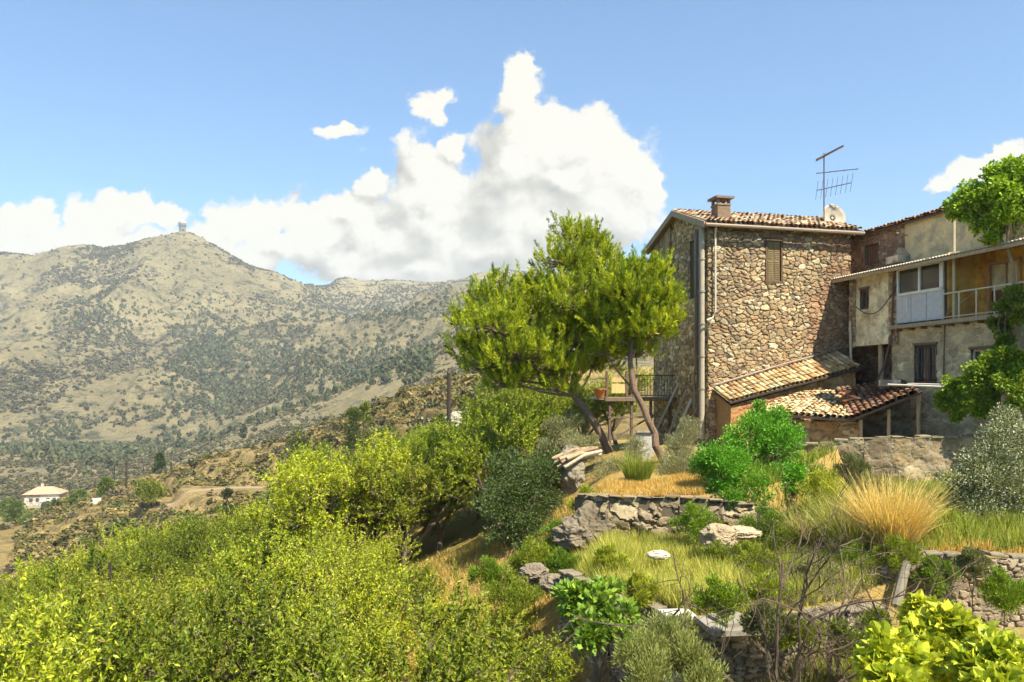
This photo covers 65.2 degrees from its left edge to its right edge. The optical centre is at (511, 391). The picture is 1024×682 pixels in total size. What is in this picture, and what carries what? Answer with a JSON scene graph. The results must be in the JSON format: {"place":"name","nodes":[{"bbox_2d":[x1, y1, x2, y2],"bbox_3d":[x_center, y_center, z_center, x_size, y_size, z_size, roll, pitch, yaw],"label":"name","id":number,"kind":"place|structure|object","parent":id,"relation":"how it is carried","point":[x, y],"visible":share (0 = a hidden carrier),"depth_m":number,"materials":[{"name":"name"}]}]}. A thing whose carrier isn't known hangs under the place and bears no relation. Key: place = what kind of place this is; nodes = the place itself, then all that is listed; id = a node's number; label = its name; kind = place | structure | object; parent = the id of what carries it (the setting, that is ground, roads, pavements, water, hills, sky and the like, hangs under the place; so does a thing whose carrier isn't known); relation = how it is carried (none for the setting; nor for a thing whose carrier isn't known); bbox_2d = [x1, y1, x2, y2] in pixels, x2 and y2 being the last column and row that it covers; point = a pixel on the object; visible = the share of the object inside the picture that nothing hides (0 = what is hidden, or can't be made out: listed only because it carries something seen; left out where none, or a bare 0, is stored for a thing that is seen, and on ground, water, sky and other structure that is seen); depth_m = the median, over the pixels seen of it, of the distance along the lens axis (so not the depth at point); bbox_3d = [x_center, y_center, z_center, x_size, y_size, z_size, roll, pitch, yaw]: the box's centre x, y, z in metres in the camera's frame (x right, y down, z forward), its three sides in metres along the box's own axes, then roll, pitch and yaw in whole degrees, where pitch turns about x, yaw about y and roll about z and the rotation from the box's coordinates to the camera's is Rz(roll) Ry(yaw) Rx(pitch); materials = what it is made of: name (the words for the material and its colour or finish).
{"place":"outdoors","nodes":[
{"label":"outdoors","id":0,"kind":"place"},
{"bbox_2d":[0,231,653,445],"bbox_3d":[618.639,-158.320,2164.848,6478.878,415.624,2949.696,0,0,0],"label":"mountain","id":1,"kind":"structure","parent":0,"point":[211,279],"depth_m":1237.57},
{"bbox_2d":[15,251,485,417],"bbox_3d":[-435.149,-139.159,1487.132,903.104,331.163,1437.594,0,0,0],"label":"pine wood","id":2,"kind":"object","parent":1,"relation":"on","point":[201,377],"visible":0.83,"depth_m":1110.13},
{"bbox_2d":[0,229,543,426],"bbox_3d":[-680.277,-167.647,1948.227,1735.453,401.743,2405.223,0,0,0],"label":"scrub","id":3,"kind":"object","parent":1,"relation":"on","point":[7,399],"visible":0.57,"depth_m":1120.41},
{"bbox_2d":[0,366,653,590],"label":"hillside","id":4,"kind":"structure","parent":0,"point":[7,542],"depth_m":167.65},
{"bbox_2d":[8,371,557,583],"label":"scrub","id":5,"kind":"object","parent":4,"relation":"on","point":[37,548],"visible":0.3,"depth_m":171.32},
{"bbox_2d":[0,334,653,499],"bbox_3d":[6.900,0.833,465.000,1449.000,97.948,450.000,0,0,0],"label":"slope","id":6,"kind":"structure","parent":0,"point":[353,396],"depth_m":461.81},
{"bbox_2d":[0,326,435,477],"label":"pine wood","id":7,"kind":"object","parent":6,"relation":"on","point":[423,357],"visible":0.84,"depth_m":622.10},
{"bbox_2d":[0,321,536,507],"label":"scrub","id":8,"kind":"object","parent":6,"relation":"on","point":[89,483],"visible":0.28,"depth_m":423.39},
{"bbox_2d":[0,0,1023,285],"label":"sky","id":9,"kind":"structure","parent":0,"point":[317,142],"materials":[{"name":"blue"}]},
{"bbox_2d":[162,435,1023,681],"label":"ground","id":10,"kind":"structure","parent":0,"point":[467,529],"depth_m":26.16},
{"bbox_2d":[0,536,148,606],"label":"orchard tree","id":11,"kind":"object","parent":10,"relation":"on","point":[50,576],"visible":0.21,"depth_m":30.46,"materials":[{"name":"green plant"}]},
{"bbox_2d":[0,555,179,681],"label":"orchard tree","id":12,"kind":"object","parent":10,"relation":"on","point":[47,665],"visible":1,"depth_m":9.68,"materials":[{"name":"green plant"}]},
{"bbox_2d":[0,571,213,663],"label":"orchard tree","id":13,"kind":"object","parent":10,"relation":"on","point":[145,588],"visible":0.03,"depth_m":20.59,"materials":[{"name":"green plant"}]},
{"bbox_2d":[48,519,188,585],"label":"orchard tree","id":14,"kind":"object","parent":10,"relation":"on","point":[87,557],"visible":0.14,"depth_m":34.20,"materials":[{"name":"green plant"}]},
{"bbox_2d":[68,551,193,628],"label":"orchard tree","id":15,"kind":"object","parent":10,"relation":"on","point":[156,573],"visible":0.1,"depth_m":28.24,"materials":[{"name":"green plant"}]},
{"bbox_2d":[57,554,208,639],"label":"orchard tree","id":16,"kind":"object","parent":10,"relation":"on","point":[128,575],"visible":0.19,"depth_m":23.96,"materials":[{"name":"green plant"}]},
{"bbox_2d":[57,523,213,594],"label":"orchard tree","id":17,"kind":"object","parent":10,"relation":"on","point":[144,568],"visible":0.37,"depth_m":30.73,"materials":[{"name":"green plant"}]},
{"bbox_2d":[0,573,294,681],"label":"orchard tree","id":18,"kind":"object","parent":10,"relation":"on","point":[139,613],"visible":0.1,"depth_m":17.40,"materials":[{"name":"green plant"}]},
{"bbox_2d":[37,551,345,681],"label":"orchard tree","id":19,"kind":"object","parent":10,"relation":"on","point":[188,640],"visible":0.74,"depth_m":14.38,"materials":[{"name":"green plant"}]},
{"bbox_2d":[160,504,305,591],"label":"orchard tree","id":20,"kind":"object","parent":10,"relation":"on","point":[194,530],"visible":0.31,"depth_m":30.18,"materials":[{"name":"green plant"}]},
{"bbox_2d":[162,534,311,621],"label":"orchard tree","id":21,"kind":"object","parent":10,"relation":"on","point":[193,554],"visible":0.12,"depth_m":27.64,"materials":[{"name":"green plant"}]},
{"bbox_2d":[167,504,387,652],"bbox_3d":[-6.618,6.301,23.032,6.360,5.830,5.869,0,0,-38],"label":"orchard tree","id":22,"kind":"object","parent":10,"relation":"on","point":[253,553],"visible":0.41,"depth_m":23.31,"materials":[{"name":"green plant"}]},
{"bbox_2d":[220,463,337,560],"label":"orchard tree","id":23,"kind":"object","parent":10,"relation":"on","point":[257,516],"visible":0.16,"depth_m":34.52,"materials":[{"name":"green plant"}]},
{"bbox_2d":[173,630,393,681],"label":"orchard tree","id":24,"kind":"object","parent":10,"relation":"on","point":[328,673],"visible":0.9,"depth_m":11.84,"materials":[{"name":"green plant"}]},
{"bbox_2d":[208,542,430,669],"bbox_3d":[-4.830,6.576,20.830,5.904,5.206,5.784,0,0,-19],"label":"orchard tree","id":25,"kind":"object","parent":10,"relation":"on","point":[353,604],"visible":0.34,"depth_m":20.62,"materials":[{"name":"green plant"}]},
{"bbox_2d":[215,574,425,681],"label":"orchard tree","id":26,"kind":"object","parent":10,"relation":"on","point":[376,647],"visible":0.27,"depth_m":15.91,"materials":[{"name":"green plant"}]},
{"bbox_2d":[246,427,411,597],"bbox_3d":[-6.962,5.009,30.880,6.360,7.383,6.739,0,0,-20],"label":"orchard tree","id":27,"kind":"object","parent":10,"relation":"on","point":[309,500],"visible":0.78,"depth_m":29.69,"materials":[{"name":"green plant"}]},
{"bbox_2d":[297,520,421,615],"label":"orchard tree","id":28,"kind":"object","parent":10,"relation":"on","point":[389,554],"visible":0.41,"depth_m":26.85,"materials":[{"name":"green plant"}]},
{"bbox_2d":[217,532,512,681],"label":"dry grass","id":29,"kind":"structure","parent":10,"relation":"on","point":[471,554],"depth_m":28.20,"materials":[{"name":"plant"}]},
{"bbox_2d":[199,557,575,681],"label":"orchard tree","id":30,"kind":"object","parent":10,"relation":"on","point":[448,659],"visible":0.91,"depth_m":13.40,"materials":[{"name":"green plant"}]},
{"bbox_2d":[332,555,456,648],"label":"orchard tree","id":31,"kind":"object","parent":10,"relation":"on","point":[420,576],"visible":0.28,"depth_m":23.86,"materials":[{"name":"green plant"}]},
{"bbox_2d":[326,435,493,567],"bbox_3d":[-3.800,4.624,30.753,5.890,5.914,6.395,0,0,-32],"label":"orchard tree","id":32,"kind":"object","parent":10,"relation":"on","point":[407,478],"visible":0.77,"depth_m":29.53,"materials":[{"name":"green plant"}]},
{"bbox_2d":[380,438,500,552],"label":"orchard tree","id":33,"kind":"object","parent":10,"relation":"on","point":[438,531],"visible":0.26,"depth_m":32.03,"materials":[{"name":"green plant"}]},
{"bbox_2d":[403,580,549,661],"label":"orchard tree","id":34,"kind":"object","parent":10,"relation":"on","point":[492,634],"visible":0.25,"depth_m":21.05,"materials":[{"name":"green plant"}]},
{"bbox_2d":[426,392,542,519],"bbox_3d":[-1.056,3.033,34.699,5.908,6.133,6.154,0,0,3],"label":"orchard tree","id":35,"kind":"object","parent":10,"relation":"on","point":[447,435],"visible":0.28,"depth_m":34.27,"materials":[{"name":"green plant"}]},
{"bbox_2d":[464,555,508,624],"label":"weed bush","id":36,"kind":"object","parent":10,"relation":"on","point":[492,570],"visible":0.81,"depth_m":22.89,"materials":[{"name":"green plant"}]},
{"bbox_2d":[399,489,576,681],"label":"dry grass","id":37,"kind":"structure","parent":10,"relation":"on","point":[557,514],"depth_m":27.61,"materials":[{"name":"plant"}]},
{"bbox_2d":[407,625,585,681],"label":"orchard tree","id":38,"kind":"object","parent":10,"relation":"on","point":[554,660],"visible":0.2,"depth_m":17.51,"materials":[{"name":"green plant"}]},
{"bbox_2d":[433,400,560,523],"bbox_3d":[-0.442,3.088,30.281,5.481,5.689,5.709,0,0,15],"label":"orchard tree","id":39,"kind":"object","parent":10,"relation":"on","point":[521,432],"visible":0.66,"depth_m":29.68,"materials":[{"name":"green plant"}]},
{"bbox_2d":[452,376,566,442],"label":"orchard tree","id":40,"kind":"object","parent":10,"relation":"on","point":[486,399],"visible":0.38,"depth_m":39.35,"materials":[{"name":"green plant"}]},
{"bbox_2d":[482,567,545,678],"bbox_3d":[0.007,6.134,19.962,1.551,3.567,1.123,0,0,31],"label":"weed bush","id":41,"kind":"object","parent":10,"relation":"on","point":[513,594],"visible":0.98,"depth_m":19.89,"materials":[{"name":"green plant"}]},
{"bbox_2d":[470,440,566,551],"bbox_3d":[0.432,3.636,28.061,3.060,3.819,4.271,0,0,24],"label":"evergreen shrub","id":42,"kind":"object","parent":10,"relation":"on","point":[502,511],"visible":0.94,"depth_m":27.39,"materials":[{"name":"green plant"}]},
{"bbox_2d":[513,534,557,614],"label":"weed bush","id":43,"kind":"object","parent":10,"relation":"on","point":[538,553],"visible":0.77,"depth_m":21.86,"materials":[{"name":"green plant"}]},
{"bbox_2d":[437,208,644,454],"bbox_3d":[1.512,-2.451,30.923,8.410,9.613,5.005,0,0,-17],"label":"pine tree","id":44,"kind":"object","parent":10,"relation":"on","point":[546,343],"visible":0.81,"depth_m":30.36,"materials":[{"name":"green plant"}]},
{"bbox_2d":[503,378,595,460],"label":"orchard tree","id":45,"kind":"object","parent":10,"relation":"on","point":[562,404],"visible":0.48,"depth_m":40.06,"materials":[{"name":"green plant"}]},
{"bbox_2d":[526,407,599,463],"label":"olive shrub","id":46,"kind":"object","parent":10,"relation":"on","point":[544,443],"visible":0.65,"depth_m":29.88,"materials":[{"name":"green plant"}]},
{"bbox_2d":[550,515,591,552],"bbox_3d":[1.859,4.094,22.916,1.509,1.092,1.387,0,0,0],"label":"boulder","id":47,"kind":"object","parent":10,"relation":"on","point":[568,532],"visible":0.6,"depth_m":22.45,"materials":[{"name":"stone"}]},
{"bbox_2d":[558,444,584,494],"bbox_3d":[2.105,2.824,28.600,1.037,1.980,0.990,0,0,0],"label":"boulder","id":48,"kind":"object","parent":10,"relation":"on","point":[572,479],"visible":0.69,"depth_m":28.29,"materials":[{"name":"stone"}]},
{"bbox_2d":[553,382,625,446],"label":"orchard tree","id":49,"kind":"object","parent":10,"relation":"on","point":[598,408],"visible":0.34,"depth_m":42.33,"materials":[{"name":"green plant"}]},
{"bbox_2d":[571,500,618,555],"bbox_3d":[2.380,4.082,22.988,1.573,1.984,1.587,0,0,45],"label":"boulder","id":50,"kind":"object","parent":10,"relation":"on","point":[587,511],"visible":0.35,"depth_m":22.50,"materials":[{"name":"stone"}]},
{"bbox_2d":[549,573,644,681],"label":"leaf plant","id":51,"kind":"object","parent":10,"relation":"on","point":[578,598],"visible":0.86,"depth_m":13.18,"materials":[{"name":"green plant"}]},
{"bbox_2d":[559,428,650,485],"bbox_3d":[3.239,2.519,28.057,4.081,2.443,2.199,0,0,28],"label":"olive shrub","id":52,"kind":"object","parent":10,"relation":"on","point":[631,447],"visible":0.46,"depth_m":27.93,"materials":[{"name":"green plant"}]},
{"bbox_2d":[586,542,630,574],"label":"weed bush","id":53,"kind":"object","parent":10,"relation":"on","point":[605,555],"visible":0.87,"depth_m":18.89,"materials":[{"name":"green plant"}]},
{"bbox_2d":[558,569,668,681],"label":"terrace wall","id":54,"kind":"structure","parent":10,"relation":"on","point":[570,574],"depth_m":17.84,"materials":[{"name":"stone"}]},
{"bbox_2d":[582,362,653,444],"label":"orchard tree","id":55,"kind":"object","parent":10,"relation":"on","point":[626,404],"visible":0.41,"depth_m":43.73,"materials":[{"name":"green plant"}]},
{"bbox_2d":[573,243,691,462],"bbox_3d":[4.365,-1.492,29.316,4.434,8.091,2.976,0,0,16],"label":"pine tree","id":56,"kind":"object","parent":10,"relation":"on","point":[634,315],"visible":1,"depth_m":28.74,"materials":[{"name":"green plant"}]},
{"bbox_2d":[590,371,676,444],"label":"terrace deck","id":57,"kind":"structure","parent":10,"relation":"on","point":[619,388],"depth_m":34.62,"materials":[{"name":"brown wood"}]},
{"bbox_2d":[610,446,665,483],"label":"grass clump","id":58,"kind":"object","parent":10,"relation":"on","point":[637,471],"visible":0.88,"depth_m":24.73,"materials":[{"name":"plant"}]},
{"bbox_2d":[618,569,661,612],"bbox_3d":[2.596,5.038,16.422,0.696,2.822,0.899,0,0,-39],"label":"weed bush","id":59,"kind":"object","parent":10,"relation":"on","point":[634,580],"visible":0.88,"depth_m":16.28,"materials":[{"name":"green plant"}]},
{"bbox_2d":[592,472,706,496],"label":"dry grass","id":60,"kind":"structure","parent":10,"relation":"on","point":[686,484],"depth_m":23.71,"materials":[{"name":"plant"}]},
{"bbox_2d":[558,521,759,614],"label":"grass","id":61,"kind":"structure","parent":10,"relation":"on","point":[636,550],"depth_m":18.73,"materials":[{"name":"plant"}]},
{"bbox_2d":[609,607,729,681],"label":"silver bush","id":62,"kind":"object","parent":10,"relation":"on","point":[676,645],"visible":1,"depth_m":10.59,"materials":[{"name":"green plant"}]},
{"bbox_2d":[573,493,770,538],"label":"terrace wall","id":63,"kind":"structure","parent":10,"relation":"on","point":[645,513],"depth_m":22.41,"materials":[{"name":"stone"}]},
{"bbox_2d":[656,415,706,475],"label":"olive shrub","id":64,"kind":"object","parent":10,"relation":"on","point":[683,453],"visible":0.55,"depth_m":26.31,"materials":[{"name":"green plant"}]},
{"bbox_2d":[666,501,724,544],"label":"weed bush","id":65,"kind":"object","parent":10,"relation":"on","point":[702,521],"visible":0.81,"depth_m":21.15,"materials":[{"name":"green plant"}]},
{"bbox_2d":[547,638,859,681],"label":"weeds","id":66,"kind":"object","parent":10,"relation":"on","point":[823,671],"visible":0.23,"depth_m":14.65,"materials":[{"name":"plant"}]},
{"bbox_2d":[698,523,737,548],"bbox_3d":[5.033,3.546,19.485,0.945,0.691,0.889,0,0,0],"label":"boulder","id":67,"kind":"object","parent":10,"relation":"on","point":[727,532],"visible":0.8,"depth_m":19.27,"materials":[{"name":"stone"}]},
{"bbox_2d":[689,572,750,657],"bbox_3d":[3.625,4.512,14.014,1.051,2.738,0.848,0,0,0],"label":"weed bush","id":68,"kind":"object","parent":10,"relation":"on","point":[718,594],"visible":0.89,"depth_m":13.88,"materials":[{"name":"green plant"}]},
{"bbox_2d":[686,398,809,510],"bbox_3d":[7.048,2.072,23.664,3.847,3.780,2.632,0,0,-25],"label":"green bush","id":69,"kind":"object","parent":10,"relation":"on","point":[727,463],"visible":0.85,"depth_m":23.34,"materials":[{"name":"green plant"}]},
{"bbox_2d":[643,195,864,446],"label":"stone house","id":70,"kind":"structure","parent":10,"relation":"on","point":[764,292],"depth_m":32.79,"materials":[{"name":"stone"}]},
{"bbox_2d":[762,234,785,282],"bbox_3d":[10.695,-5.430,32.682,1.070,1.980,0.110,0,0,-13],"label":"window","id":71,"kind":"structure","parent":70,"relation":"in","point":[774,242],"depth_m":32.70,"materials":[{"name":"brown wood"}]},
{"bbox_2d":[727,539,780,574],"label":"weed bush","id":72,"kind":"object","parent":10,"relation":"on","point":[746,547],"visible":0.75,"depth_m":17.84,"materials":[{"name":"green plant"}]},
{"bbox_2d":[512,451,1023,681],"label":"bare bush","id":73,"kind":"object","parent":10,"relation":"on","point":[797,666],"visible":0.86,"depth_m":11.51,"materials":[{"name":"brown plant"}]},
{"bbox_2d":[736,599,801,681],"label":"weed bush","id":74,"kind":"object","parent":10,"relation":"on","point":[747,619],"visible":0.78,"depth_m":13.09,"materials":[{"name":"green plant"}]},
{"bbox_2d":[735,498,802,544],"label":"weed bush","id":75,"kind":"object","parent":10,"relation":"on","point":[768,516],"visible":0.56,"depth_m":19.90,"materials":[{"name":"green plant"}]},
{"bbox_2d":[744,569,798,612],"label":"weed bush","id":76,"kind":"object","parent":10,"relation":"on","point":[773,583],"visible":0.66,"depth_m":16.10,"materials":[{"name":"green plant"}]},
{"bbox_2d":[713,343,861,447],"bbox_3d":[10.986,0.133,31.964,5.743,4.333,1.561,0,0,-12],"label":"lean to","id":77,"kind":"object","parent":10,"relation":"on","point":[823,367],"visible":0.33,"depth_m":31.77,"materials":[{"name":"tile"}]},
{"bbox_2d":[689,603,887,681],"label":"terrace wall","id":78,"kind":"structure","parent":10,"relation":"on","point":[749,672],"depth_m":15.26,"materials":[{"name":"stone"}]},
{"bbox_2d":[695,612,802,636],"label":"stone slab","id":79,"kind":"structure","parent":78,"relation":"on","point":[737,629],"depth_m":14.57,"materials":[{"name":"stone"}]},
{"bbox_2d":[768,493,849,550],"bbox_3d":[7.265,3.210,19.237,2.099,1.565,2.326,0,0,0],"label":"grass clump","id":80,"kind":"object","parent":10,"relation":"on","point":[792,523],"visible":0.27,"depth_m":18.92,"materials":[{"name":"plant"}]},
{"bbox_2d":[744,474,894,612],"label":"weeds","id":81,"kind":"object","parent":10,"relation":"on","point":[856,574],"visible":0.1,"depth_m":16.51,"materials":[{"name":"plant"}]},
{"bbox_2d":[735,536,909,681],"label":"bare bush","id":82,"kind":"object","parent":10,"relation":"on","point":[838,677],"visible":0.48,"depth_m":13.76,"materials":[{"name":"brown plant"}]},
{"bbox_2d":[794,467,853,508],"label":"weed bush","id":83,"kind":"object","parent":10,"relation":"on","point":[817,485],"visible":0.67,"depth_m":22.41,"materials":[{"name":"green plant"}]},
{"bbox_2d":[750,378,942,451],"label":"shed","id":84,"kind":"structure","parent":10,"relation":"on","point":[875,409],"depth_m":28.37,"materials":[{"name":"tile"}]},
{"bbox_2d":[821,605,892,660],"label":"weed bush","id":85,"kind":"object","parent":10,"relation":"on","point":[838,631],"visible":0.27,"depth_m":13.27,"materials":[{"name":"green plant"}]},
{"bbox_2d":[793,485,931,557],"bbox_3d":[7.905,2.976,18.405,2.978,1.862,3.115,0,0,0],"label":"grass clump","id":86,"kind":"object","parent":10,"relation":"on","point":[837,530],"visible":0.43,"depth_m":18.10,"materials":[{"name":"plant"}]},
{"bbox_2d":[737,435,1023,580],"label":"weeds","id":87,"kind":"object","parent":10,"relation":"on","point":[1014,524],"visible":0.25,"depth_m":18.39,"materials":[{"name":"plant"}]},
{"bbox_2d":[815,468,963,548],"bbox_3d":[8.396,2.719,17.926,3.264,2.077,3.231,0,0,0],"label":"grass clump","id":88,"kind":"object","parent":10,"relation":"on","point":[911,508],"visible":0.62,"depth_m":17.50,"materials":[{"name":"plant"}]},
{"bbox_2d":[844,619,944,681],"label":"squash plant","id":89,"kind":"object","parent":10,"relation":"on","point":[885,652],"visible":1,"depth_m":7.83,"materials":[{"name":"yellow plant"}]},
{"bbox_2d":[872,533,923,578],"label":"weed bush","id":90,"kind":"object","parent":10,"relation":"on","point":[895,560],"visible":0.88,"depth_m":16.46,"materials":[{"name":"green plant"}]},
{"bbox_2d":[804,434,1023,485],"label":"yard wall","id":91,"kind":"structure","parent":10,"relation":"on","point":[921,456],"depth_m":24.83,"materials":[{"name":"stone"}]},
{"bbox_2d":[832,220,1023,435],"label":"house wall","id":92,"kind":"structure","parent":10,"relation":"on","point":[925,319],"depth_m":28.69,"materials":[{"name":"paint"}]},
{"bbox_2d":[897,261,943,296],"bbox_3d":[14.887,-4.160,29.213,0.080,1.120,2.240,0,0,-15],"label":"window","id":93,"kind":"structure","parent":92,"relation":"in","point":[928,277],"depth_m":29.17,"materials":[{"name":"paint"}]},
{"bbox_2d":[913,342,937,382],"bbox_3d":[15.085,-1.055,29.075,0.250,1.470,1.130,0,0,-15],"label":"window","id":94,"kind":"structure","parent":92,"relation":"in","point":[926,351],"depth_m":29.12,"materials":[{"name":"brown wood"}]},
{"bbox_2d":[930,344,1023,432],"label":"climbing plant","id":95,"kind":"object","parent":92,"relation":"attached to","point":[982,385],"visible":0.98,"depth_m":24.40,"materials":[{"name":"green plant"}]},
{"bbox_2d":[940,153,1023,284],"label":"grapevine","id":96,"kind":"object","parent":92,"relation":"on","point":[1001,189],"visible":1,"depth_m":25.24,"materials":[{"name":"green plant"}]},
{"bbox_2d":[985,280,1023,351],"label":"ivy column","id":97,"kind":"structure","parent":92,"relation":"attached to","point":[1010,300],"depth_m":25.07,"materials":[{"name":"green plant"}]},
{"bbox_2d":[909,553,963,598],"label":"weed bush","id":98,"kind":"object","parent":10,"relation":"on","point":[931,569],"visible":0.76,"depth_m":16.18,"materials":[{"name":"green plant"}]},
{"bbox_2d":[850,203,1023,386],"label":"house","id":99,"kind":"structure","parent":10,"relation":"on","point":[928,234],"depth_m":31.75,"materials":[{"name":"paint"}]},
{"bbox_2d":[899,598,999,681],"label":"squash plant","id":100,"kind":"object","parent":10,"relation":"on","point":[938,626],"visible":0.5,"depth_m":8.35,"materials":[{"name":"yellow plant"}]},
{"bbox_2d":[879,548,1023,627],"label":"terrace wall","id":101,"kind":"structure","parent":10,"relation":"on","point":[1012,564],"depth_m":16.64,"materials":[{"name":"stone"}]},
{"bbox_2d":[950,545,992,616],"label":"weed bush","id":102,"kind":"object","parent":10,"relation":"on","point":[969,554],"visible":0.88,"depth_m":16.07,"materials":[{"name":"green plant"}]},
{"bbox_2d":[933,402,1023,524],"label":"flecked shrub","id":103,"kind":"object","parent":10,"relation":"on","point":[979,484],"visible":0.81,"depth_m":19.49,"materials":[{"name":"green plant"}]},
{"bbox_2d":[941,624,1023,681],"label":"squash plant","id":104,"kind":"object","parent":10,"relation":"on","point":[984,653],"visible":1,"depth_m":7.50,"materials":[{"name":"yellow plant"}]},
{"bbox_2d":[974,563,1023,629],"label":"weed bush","id":105,"kind":"object","parent":10,"relation":"on","point":[1012,592],"visible":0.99,"depth_m":15.66,"materials":[{"name":"green plant"}]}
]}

